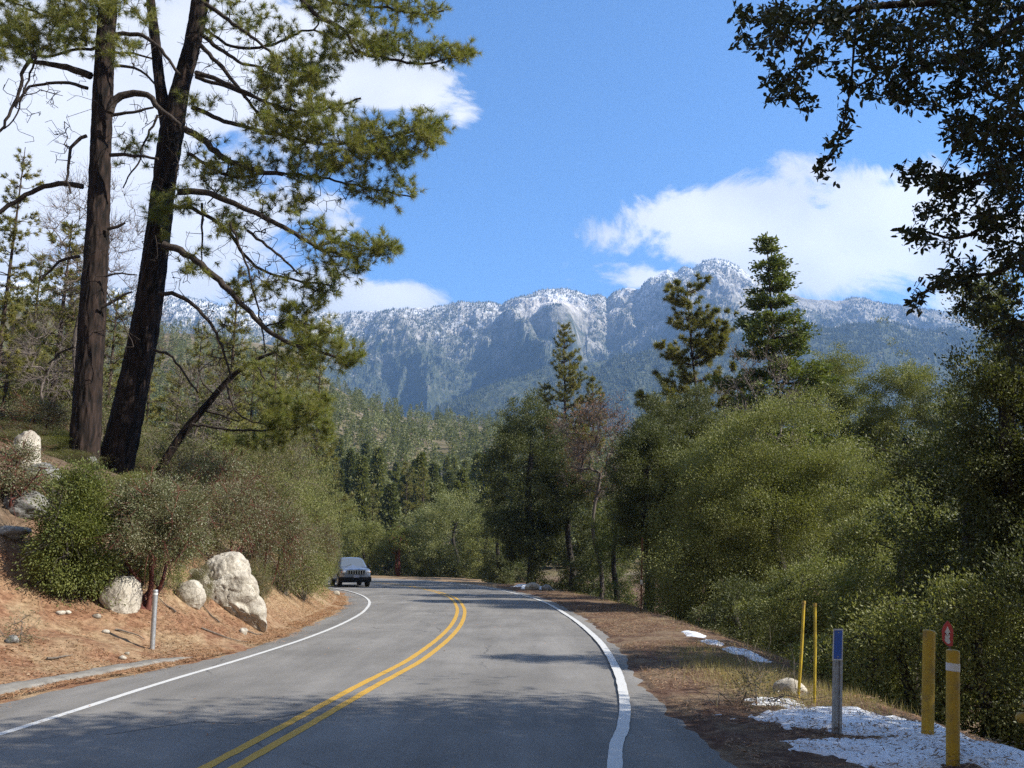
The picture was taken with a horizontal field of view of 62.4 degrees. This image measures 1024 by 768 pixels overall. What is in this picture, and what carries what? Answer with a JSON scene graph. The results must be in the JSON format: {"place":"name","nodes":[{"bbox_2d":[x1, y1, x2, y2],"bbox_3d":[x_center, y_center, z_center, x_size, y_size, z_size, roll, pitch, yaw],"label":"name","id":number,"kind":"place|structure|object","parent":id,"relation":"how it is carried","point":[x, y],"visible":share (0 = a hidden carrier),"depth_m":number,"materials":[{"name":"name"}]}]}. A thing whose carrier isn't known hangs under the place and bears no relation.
{"place":"outdoors","nodes":[
{"label":"outdoors","id":0,"kind":"place"},
{"bbox_2d":[190,409,286,487],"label":"oak shrub","id":1,"kind":"object","parent":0,"point":[217,445],"visible":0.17,"depth_m":42.69,"materials":[{"name":"green plant"}]},
{"bbox_2d":[0,578,737,767],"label":"road","id":2,"kind":"structure","parent":0,"point":[563,690],"depth_m":9.86,"materials":[{"name":"grey asphalt"}]},
{"bbox_2d":[330,556,370,586],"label":"car","id":3,"kind":"object","parent":2,"relation":"on","point":[357,570],"visible":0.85,"depth_m":51.49,"materials":[{"name":"paint"}]},
{"bbox_2d":[0,259,1022,439],"bbox_3d":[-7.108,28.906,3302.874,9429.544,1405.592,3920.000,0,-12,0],"label":"mountain","id":4,"kind":"structure","parent":0,"point":[581,315],"depth_m":3123.53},
{"bbox_2d":[2,258,1023,439],"bbox_3d":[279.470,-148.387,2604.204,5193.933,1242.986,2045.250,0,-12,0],"label":"mountain forest","id":5,"kind":"object","parent":4,"relation":"on","point":[476,396],"visible":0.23,"depth_m":2863.58,"materials":[{"name":"green plant"}]},
{"bbox_2d":[0,310,1023,767],"bbox_3d":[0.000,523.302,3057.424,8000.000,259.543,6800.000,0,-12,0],"label":"ground","id":6,"kind":"structure","parent":0,"point":[114,644],"depth_m":14.74,"materials":[{"name":"brown soil"}]},
{"bbox_2d":[0,284,37,418],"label":"pine tree","id":7,"kind":"object","parent":6,"relation":"on","point":[5,393],"visible":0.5,"depth_m":39.04,"materials":[{"name":"green plant"}]},
{"bbox_2d":[0,146,44,377],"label":"pine tree","id":8,"kind":"object","parent":6,"relation":"on","point":[4,303],"visible":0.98,"depth_m":35.69,"materials":[{"name":"green plant"}]},
{"bbox_2d":[3,490,48,518],"bbox_3d":[-9.838,2.486,16.990,1.050,0.690,0.763,0,-12,0],"label":"boulder","id":9,"kind":"object","parent":6,"relation":"on","point":[19,507],"visible":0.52,"depth_m":16.71,"materials":[{"name":"grey stone"}]},
{"bbox_2d":[0,252,60,397],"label":"pine tree","id":10,"kind":"object","parent":6,"relation":"on","point":[35,292],"visible":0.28,"depth_m":50.03,"materials":[{"name":"green plant"}]},
{"bbox_2d":[0,390,71,436],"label":"manzanita","id":11,"kind":"object","parent":6,"relation":"on","point":[50,409],"visible":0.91,"depth_m":25.03,"materials":[{"name":"green plant"}]},
{"bbox_2d":[0,427,73,523],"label":"manzanita","id":12,"kind":"object","parent":6,"relation":"on","point":[21,480],"visible":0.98,"depth_m":16.80,"materials":[{"name":"green plant"}]},
{"bbox_2d":[0,220,85,435],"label":"pine tree","id":13,"kind":"object","parent":6,"relation":"on","point":[49,287],"visible":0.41,"depth_m":41.28,"materials":[{"name":"green plant"}]},
{"bbox_2d":[0,305,117,429],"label":"bare tree","id":14,"kind":"object","parent":6,"relation":"on","point":[51,366],"visible":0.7,"depth_m":36.62,"materials":[{"name":"brown plant"}]},
{"bbox_2d":[7,443,137,620],"bbox_3d":[-8.066,2.724,15.697,2.259,3.292,2.446,0,-12,0],"label":"shrub","id":15,"kind":"object","parent":6,"relation":"on","point":[66,555],"visible":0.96,"depth_m":15.39,"materials":[{"name":"green plant"}]},
{"bbox_2d":[14,145,146,374],"bbox_3d":[-19.298,-4.080,39.126,6.010,14.479,7.177,0,-12,0],"label":"bare tree","id":16,"kind":"object","parent":6,"relation":"on","point":[111,237],"visible":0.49,"depth_m":38.92,"materials":[{"name":"brown plant"}]},
{"bbox_2d":[0,0,181,469],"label":"pine tree","id":17,"kind":"object","parent":6,"relation":"on","point":[86,416],"visible":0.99,"depth_m":26.09,"materials":[{"name":"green plant"}]},
{"bbox_2d":[0,657,189,693],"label":"kerb","id":18,"kind":"structure","parent":6,"relation":"on","point":[8,687],"depth_m":11.96,"materials":[{"name":"concrete"}]},
{"bbox_2d":[99,576,142,613],"bbox_3d":[-7.305,4.030,15.783,0.527,0.887,0.670,-3,-12,15],"label":"boulder","id":19,"kind":"object","parent":6,"relation":"on","point":[128,588],"visible":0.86,"depth_m":15.62,"materials":[{"name":"stone"}]},
{"bbox_2d":[102,290,146,446],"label":"pine tree","id":20,"kind":"object","parent":6,"relation":"on","point":[113,342],"visible":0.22,"depth_m":53.56,"materials":[{"name":"green plant"}]},
{"bbox_2d":[138,343,168,457],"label":"pine tree","id":21,"kind":"object","parent":6,"relation":"on","point":[155,401],"visible":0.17,"depth_m":61.04,"materials":[{"name":"green plant"}]},
{"bbox_2d":[81,461,226,611],"bbox_3d":[-6.987,3.023,16.281,2.977,3.277,2.951,0,-12,0],"label":"manzanita","id":22,"kind":"object","parent":6,"relation":"on","point":[141,502],"visible":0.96,"depth_m":16.11,"materials":[{"name":"green plant"}]},
{"bbox_2d":[126,511,199,597],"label":"oak shrub","id":23,"kind":"object","parent":6,"relation":"on","point":[145,576],"visible":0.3,"depth_m":17.06,"materials":[{"name":"green plant"}]},
{"bbox_2d":[134,421,192,475],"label":"shrub","id":24,"kind":"object","parent":6,"relation":"on","point":[146,439],"visible":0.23,"depth_m":33.30,"materials":[{"name":"green plant"}]},
{"bbox_2d":[147,361,195,473],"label":"pine tree","id":25,"kind":"object","parent":6,"relation":"on","point":[167,412],"visible":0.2,"depth_m":54.50,"materials":[{"name":"green plant"}]},
{"bbox_2d":[0,439,345,698],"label":"pine litter","id":26,"kind":"object","parent":6,"relation":"on","point":[180,646],"visible":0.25,"depth_m":15.14,"materials":[{"name":"brown plant"}]},
{"bbox_2d":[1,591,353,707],"bbox_3d":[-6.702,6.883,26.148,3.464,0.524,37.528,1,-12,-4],"label":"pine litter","id":27,"kind":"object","parent":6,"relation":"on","point":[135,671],"visible":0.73,"depth_m":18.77,"materials":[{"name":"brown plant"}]},
{"bbox_2d":[133,430,239,490],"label":"shrub","id":28,"kind":"object","parent":6,"relation":"on","point":[193,450],"visible":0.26,"depth_m":30.79,"materials":[{"name":"green plant"}]},
{"bbox_2d":[174,580,205,609],"bbox_3d":[-6.662,4.390,17.485,0.672,0.667,0.503,0,-12,0],"label":"boulder","id":29,"kind":"object","parent":6,"relation":"on","point":[193,595],"visible":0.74,"depth_m":17.32,"materials":[{"name":"stone"}]},
{"bbox_2d":[174,323,216,456],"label":"pine tree","id":30,"kind":"object","parent":6,"relation":"on","point":[196,343],"visible":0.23,"depth_m":63.54,"materials":[{"name":"green plant"}]},
{"bbox_2d":[152,350,248,466],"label":"bare tree","id":31,"kind":"object","parent":6,"relation":"on","point":[195,380],"visible":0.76,"depth_m":40.64,"materials":[{"name":"brown plant"}]},
{"bbox_2d":[148,386,252,474],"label":"shrub","id":32,"kind":"object","parent":6,"relation":"on","point":[184,421],"visible":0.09,"depth_m":48.02,"materials":[{"name":"green plant"}]},
{"bbox_2d":[161,472,250,562],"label":"shrub","id":33,"kind":"object","parent":6,"relation":"on","point":[222,541],"visible":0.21,"depth_m":20.22,"materials":[{"name":"green plant"}]},
{"bbox_2d":[159,443,271,520],"bbox_3d":[-9.488,3.309,26.927,3.647,3.112,3.569,10,-15,-40],"label":"manzanita","id":34,"kind":"object","parent":6,"relation":"on","point":[216,466],"visible":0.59,"depth_m":26.40,"materials":[{"name":"green plant"}]},
{"bbox_2d":[188,551,266,632],"bbox_3d":[-6.522,4.712,18.799,2.238,1.947,0.918,0,-12,0],"label":"boulder","id":35,"kind":"object","parent":6,"relation":"on","point":[236,591],"visible":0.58,"depth_m":18.55,"materials":[{"name":"stone"}]},
{"bbox_2d":[185,263,271,469],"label":"pine tree","id":36,"kind":"object","parent":6,"relation":"on","point":[236,355],"visible":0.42,"depth_m":48.01,"materials":[{"name":"green plant"}]},
{"bbox_2d":[196,468,281,555],"bbox_3d":[-7.078,3.560,21.215,2.624,3.102,2.681,-4,-12,20],"label":"manzanita","id":37,"kind":"object","parent":6,"relation":"on","point":[236,496],"visible":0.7,"depth_m":20.91,"materials":[{"name":"green plant"}]},
{"bbox_2d":[154,352,339,477],"bbox_3d":[-9.450,1.127,30.322,6.783,5.117,3.257,0,-12,0],"label":"pine tree","id":38,"kind":"object","parent":6,"relation":"on","point":[272,421],"visible":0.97,"depth_m":30.12,"materials":[{"name":"green plant"}]},
{"bbox_2d":[216,446,309,546],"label":"shrub","id":39,"kind":"object","parent":6,"relation":"on","point":[278,482],"visible":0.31,"depth_m":28.91,"materials":[{"name":"green plant"}]},
{"bbox_2d":[248,552,283,604],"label":"shrub","id":40,"kind":"object","parent":6,"relation":"on","point":[261,579],"visible":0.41,"depth_m":20.38,"materials":[{"name":"green plant"}]},
{"bbox_2d":[225,487,318,601],"bbox_3d":[-6.662,4.382,23.095,2.629,3.277,2.686,-4,-12,20],"label":"manzanita","id":41,"kind":"object","parent":6,"relation":"on","point":[284,518],"visible":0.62,"depth_m":22.97,"materials":[{"name":"green plant"}]},
{"bbox_2d":[244,320,299,483],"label":"pine tree","id":42,"kind":"object","parent":6,"relation":"on","point":[276,371],"visible":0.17,"depth_m":59.28,"materials":[{"name":"green plant"}]},
{"bbox_2d":[234,423,333,512],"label":"shrub","id":43,"kind":"object","parent":6,"relation":"on","point":[299,465],"visible":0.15,"depth_m":39.81,"materials":[{"name":"green plant"}]},
{"bbox_2d":[243,498,331,608],"bbox_3d":[-6.632,5.029,25.035,2.968,3.353,3.127,6,-13,-25],"label":"shrub","id":44,"kind":"object","parent":6,"relation":"on","point":[287,585],"visible":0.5,"depth_m":24.89,"materials":[{"name":"green plant"}]},
{"bbox_2d":[99,0,485,478],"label":"pine tree","id":45,"kind":"object","parent":6,"relation":"on","point":[121,441],"visible":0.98,"depth_m":27.49,"materials":[{"name":"green plant"}]},
{"bbox_2d":[262,404,329,506],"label":"shrub","id":46,"kind":"object","parent":6,"relation":"on","point":[303,445],"visible":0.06,"depth_m":58.28,"materials":[{"name":"green plant"}]},
{"bbox_2d":[259,468,339,562],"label":"oak shrub","id":47,"kind":"object","parent":6,"relation":"on","point":[317,515],"visible":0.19,"depth_m":33.96,"materials":[{"name":"green plant"}]},
{"bbox_2d":[276,528,336,607],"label":"oak shrub","id":48,"kind":"object","parent":6,"relation":"on","point":[317,585],"visible":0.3,"depth_m":26.57,"materials":[{"name":"green plant"}]},
{"bbox_2d":[279,516,341,570],"bbox_3d":[-7.780,6.371,32.319,2.572,3.036,2.517,-7,-14,32],"label":"manzanita","id":49,"kind":"object","parent":6,"relation":"on","point":[330,539],"visible":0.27,"depth_m":32.38,"materials":[{"name":"green plant"}]},
{"bbox_2d":[292,442,346,552],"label":"oak shrub","id":50,"kind":"object","parent":6,"relation":"on","point":[332,492],"visible":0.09,"depth_m":61.81,"materials":[{"name":"green plant"}]},
{"bbox_2d":[299,355,357,522],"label":"pine tree","id":51,"kind":"object","parent":6,"relation":"on","point":[345,497],"visible":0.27,"depth_m":84.37,"materials":[{"name":"green plant"}]},
{"bbox_2d":[327,489,364,575],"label":"live oak","id":52,"kind":"object","parent":6,"relation":"on","point":[346,522],"visible":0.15,"depth_m":105.85,"materials":[{"name":"green plant"}]},
{"bbox_2d":[346,454,375,544],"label":"conifer","id":53,"kind":"object","parent":6,"relation":"on","point":[361,470],"visible":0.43,"depth_m":144.34,"materials":[{"name":"green plant"}]},
{"bbox_2d":[339,513,392,575],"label":"live oak","id":54,"kind":"object","parent":6,"relation":"on","point":[361,530],"visible":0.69,"depth_m":94.37,"materials":[{"name":"green plant"}]},
{"bbox_2d":[368,446,388,515],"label":"conifer","id":55,"kind":"object","parent":6,"relation":"on","point":[378,476],"visible":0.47,"depth_m":163.23,"materials":[{"name":"green plant"}]},
{"bbox_2d":[375,481,407,567],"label":"dark conifer","id":56,"kind":"object","parent":6,"relation":"on","point":[389,517],"visible":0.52,"depth_m":124.40,"materials":[{"name":"green plant"}]},
{"bbox_2d":[382,524,414,576],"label":"red stemmed tree","id":57,"kind":"object","parent":6,"relation":"on","point":[399,540],"visible":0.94,"depth_m":92.82,"materials":[{"name":"green plant"}]},
{"bbox_2d":[388,461,422,527],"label":"pine tree","id":58,"kind":"object","parent":6,"relation":"on","point":[408,504],"visible":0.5,"depth_m":137.19,"materials":[{"name":"green plant"}]},
{"bbox_2d":[399,543,462,577],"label":"live oak","id":59,"kind":"object","parent":6,"relation":"on","point":[418,559],"visible":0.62,"depth_m":92.77,"materials":[{"name":"green plant"}]},
{"bbox_2d":[393,480,501,577],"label":"live oak","id":60,"kind":"object","parent":6,"relation":"on","point":[443,515],"visible":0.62,"depth_m":94.39,"materials":[{"name":"green plant"}]},
{"bbox_2d":[453,513,502,578],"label":"live oak","id":61,"kind":"object","parent":6,"relation":"on","point":[472,563],"visible":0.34,"depth_m":89.93,"materials":[{"name":"green plant"}]},
{"bbox_2d":[477,499,522,584],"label":"live oak","id":62,"kind":"object","parent":6,"relation":"on","point":[499,571],"visible":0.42,"depth_m":68.03,"materials":[{"name":"green plant"}]},
{"bbox_2d":[0,293,1023,568],"bbox_3d":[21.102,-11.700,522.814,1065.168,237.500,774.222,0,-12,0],"label":"distant conifer wood","id":63,"kind":"object","parent":6,"relation":"on","point":[362,429],"visible":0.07,"depth_m":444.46,"materials":[{"name":"green plant"}]},
{"bbox_2d":[474,384,582,583],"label":"live oak","id":64,"kind":"object","parent":6,"relation":"on","point":[512,439],"visible":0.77,"depth_m":60.70,"materials":[{"name":"green plant"}]},
{"bbox_2d":[518,432,617,598],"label":"live oak","id":65,"kind":"object","parent":6,"relation":"on","point":[584,535],"visible":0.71,"depth_m":58.68,"materials":[{"name":"green plant"}]},
{"bbox_2d":[523,320,614,578],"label":"pine tree","id":66,"kind":"object","parent":6,"relation":"on","point":[573,375],"visible":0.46,"depth_m":79.07,"materials":[{"name":"green plant"}]},
{"bbox_2d":[540,389,637,598],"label":"bare tree","id":67,"kind":"object","parent":6,"relation":"on","point":[584,447],"visible":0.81,"depth_m":56.89,"materials":[{"name":"brown plant"}]},
{"bbox_2d":[554,532,633,600],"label":"live oak","id":68,"kind":"object","parent":6,"relation":"on","point":[609,574],"visible":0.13,"depth_m":62.41,"materials":[{"name":"green plant"}]},
{"bbox_2d":[580,496,640,606],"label":"oak","id":69,"kind":"object","parent":6,"relation":"on","point":[617,588],"visible":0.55,"depth_m":54.63,"materials":[{"name":"green plant"}]},
{"bbox_2d":[596,403,688,611],"bbox_3d":[5.152,4.655,32.766,3.834,8.184,3.675,-7,-14,30],"label":"live oak","id":70,"kind":"object","parent":6,"relation":"on","point":[627,512],"visible":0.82,"depth_m":32.37,"materials":[{"name":"green plant"}]},
{"bbox_2d":[615,365,746,620],"bbox_3d":[7.683,5.044,37.735,6.378,11.500,5.977,0,-12,0],"label":"live oak","id":71,"kind":"object","parent":6,"relation":"on","point":[680,426],"visible":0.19,"depth_m":37.90,"materials":[{"name":"green plant"}]},
{"bbox_2d":[618,272,749,620],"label":"pine tree","id":72,"kind":"object","parent":6,"relation":"on","point":[709,346],"visible":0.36,"depth_m":51.93,"materials":[{"name":"green plant"}]},
{"bbox_2d":[618,415,804,642],"bbox_3d":[7.218,6.122,31.287,6.561,10.199,5.101,0,-12,0],"label":"live oak","id":73,"kind":"object","parent":6,"relation":"on","point":[709,591],"visible":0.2,"depth_m":31.05,"materials":[{"name":"green plant"}]},
{"bbox_2d":[682,568,800,648],"bbox_3d":[6.183,6.330,23.323,3.098,2.476,3.326,8,-14,-33],"label":"oak shrub","id":74,"kind":"object","parent":6,"relation":"on","point":[736,594],"visible":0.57,"depth_m":22.98,"materials":[{"name":"green plant"}]},
{"bbox_2d":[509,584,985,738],"bbox_3d":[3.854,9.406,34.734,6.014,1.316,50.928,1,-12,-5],"label":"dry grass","id":75,"kind":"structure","parent":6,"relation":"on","point":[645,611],"depth_m":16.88,"materials":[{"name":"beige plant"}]},
{"bbox_2d":[687,631,822,709],"bbox_3d":[2.925,3.618,10.000,1.603,1.530,1.653,-4,-12,20],"label":"dry weed","id":76,"kind":"object","parent":6,"relation":"on","point":[744,678],"visible":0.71,"depth_m":10.00,"materials":[{"name":"beige plant"}]},
{"bbox_2d":[508,588,1022,767],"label":"leaf litter","id":77,"kind":"object","parent":6,"relation":"on","point":[745,751],"visible":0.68,"depth_m":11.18,"materials":[{"name":"brown plant"}]},
{"bbox_2d":[703,320,835,637],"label":"live oak","id":78,"kind":"object","parent":6,"relation":"on","point":[753,371],"visible":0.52,"depth_m":42.51,"materials":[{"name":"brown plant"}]},
{"bbox_2d":[630,378,925,691],"bbox_3d":[9.242,5.763,28.832,10.865,12.402,8.186,0,-12,0],"label":"live oak","id":79,"kind":"object","parent":6,"relation":"on","point":[779,477],"visible":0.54,"depth_m":28.23,"materials":[{"name":"green plant"}]},
{"bbox_2d":[705,231,874,568],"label":"fir tree","id":80,"kind":"object","parent":6,"relation":"on","point":[755,328],"visible":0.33,"depth_m":46.68,"materials":[{"name":"green plant"}]},
{"bbox_2d":[727,538,868,679],"bbox_3d":[6.908,5.567,19.800,3.554,3.913,3.334,0,-12,0],"label":"oak shrub","id":81,"kind":"object","parent":6,"relation":"on","point":[799,589],"visible":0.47,"depth_m":19.60,"materials":[{"name":"green plant"}]},
{"bbox_2d":[642,639,990,740],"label":"dry grass","id":82,"kind":"structure","parent":6,"relation":"on","point":[770,674],"depth_m":11.86,"materials":[{"name":"beige plant"}]},
{"bbox_2d":[831,629,842,733],"bbox_3d":[3.192,3.019,8.300,0.204,1.186,0.052,0,-12,0],"label":"marker post","id":83,"kind":"object","parent":6,"relation":"on","point":[837,670],"visible":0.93,"depth_m":8.33,"materials":[{"name":"metal"}]},
{"bbox_2d":[790,338,899,587],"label":"live oak","id":84,"kind":"object","parent":6,"relation":"on","point":[839,369],"visible":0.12,"depth_m":49.81,"materials":[{"name":"green plant"}]},
{"bbox_2d":[779,624,921,700],"bbox_3d":[5.078,4.353,12.816,2.154,1.392,1.979,0,-12,0],"label":"oak shrub","id":85,"kind":"object","parent":6,"relation":"on","point":[807,656],"visible":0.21,"depth_m":12.70,"materials":[{"name":"green plant"}]},
{"bbox_2d":[716,705,1023,767],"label":"snow","id":86,"kind":"structure","parent":6,"relation":"on","point":[868,758],"depth_m":7.63,"materials":[{"name":"white snow"}]},
{"bbox_2d":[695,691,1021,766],"bbox_3d":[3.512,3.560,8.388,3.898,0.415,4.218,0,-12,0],"label":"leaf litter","id":87,"kind":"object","parent":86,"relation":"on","point":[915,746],"visible":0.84,"depth_m":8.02,"materials":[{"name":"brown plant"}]},
{"bbox_2d":[798,533,942,694],"bbox_3d":[8.061,5.491,18.705,3.205,4.338,3.290,2,-12,-10],"label":"oak shrub","id":88,"kind":"object","parent":6,"relation":"on","point":[879,555],"visible":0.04,"depth_m":18.65,"materials":[{"name":"green plant"}]},
{"bbox_2d":[727,0,1023,380],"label":"live oak","id":89,"kind":"object","parent":6,"relation":"on","point":[997,166],"visible":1,"depth_m":6.98,"materials":[{"name":"green plant"}]},
{"bbox_2d":[817,480,959,707],"bbox_3d":[7.778,4.228,16.890,3.200,4.704,3.256,0,-12,0],"label":"live oak","id":90,"kind":"object","parent":6,"relation":"on","point":[850,586],"visible":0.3,"depth_m":17.01,"materials":[{"name":"green plant"}]},
{"bbox_2d":[811,439,976,721],"bbox_3d":[11.109,6.376,24.153,5.031,9.937,5.574,0,-12,0],"label":"live oak","id":91,"kind":"object","parent":6,"relation":"on","point":[848,497],"visible":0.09,"depth_m":24.80,"materials":[{"name":"green plant"}]},
{"bbox_2d":[847,316,958,605],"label":"live oak","id":92,"kind":"object","parent":6,"relation":"on","point":[906,386],"visible":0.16,"depth_m":46.98,"materials":[{"name":"green plant"}]},
{"bbox_2d":[817,585,998,727],"bbox_3d":[5.531,4.028,11.754,2.379,2.414,2.304,0,-12,0],"label":"oak shrub","id":93,"kind":"object","parent":6,"relation":"on","point":[903,642],"visible":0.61,"depth_m":11.73,"materials":[{"name":"green plant"}]},
{"bbox_2d":[921,629,935,734],"bbox_3d":[4.023,2.994,8.148,0.227,1.212,0.113,0,-12,0],"label":"bollard","id":94,"kind":"object","parent":6,"relation":"on","point":[928,685],"visible":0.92,"depth_m":8.13,"materials":[{"name":"yellow paint"}]},
{"bbox_2d":[843,384,1023,725],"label":"live oak","id":95,"kind":"object","parent":6,"relation":"on","point":[918,548],"visible":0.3,"depth_m":14.76,"materials":[{"name":"green plant"}]},
{"bbox_2d":[905,358,996,584],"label":"live oak","id":96,"kind":"object","parent":6,"relation":"on","point":[924,419],"visible":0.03,"depth_m":43.13,"materials":[{"name":"green plant"}]},
{"bbox_2d":[946,649,959,765],"bbox_3d":[3.750,2.839,7.170,0.205,1.131,0.112,0,-12,0],"label":"bollard","id":97,"kind":"object","parent":6,"relation":"on","point":[953,703],"visible":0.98,"depth_m":7.15,"materials":[{"name":"yellow paint"}]},
{"bbox_2d":[898,563,1023,748],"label":"oak shrub","id":98,"kind":"object","parent":6,"relation":"on","point":[976,643],"visible":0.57,"depth_m":11.22,"materials":[{"name":"green plant"}]},
{"bbox_2d":[928,259,1023,675],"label":"live oak","id":99,"kind":"object","parent":6,"relation":"on","point":[997,378],"visible":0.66,"depth_m":13.07,"materials":[{"name":"green plant"}]},
{"bbox_2d":[932,309,1023,695],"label":"live oak","id":100,"kind":"object","parent":6,"relation":"on","point":[1014,454],"visible":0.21,"depth_m":13.28,"materials":[{"name":"green plant"}]},
{"bbox_2d":[960,525,1023,750],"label":"oak shrub","id":101,"kind":"object","parent":6,"relation":"on","point":[1015,577],"visible":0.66,"depth_m":11.07,"materials":[{"name":"green plant"}]},
{"bbox_2d":[0,0,1023,323],"label":"sky","id":102,"kind":"structure","parent":0,"point":[603,147],"materials":[{"name":"blue"}]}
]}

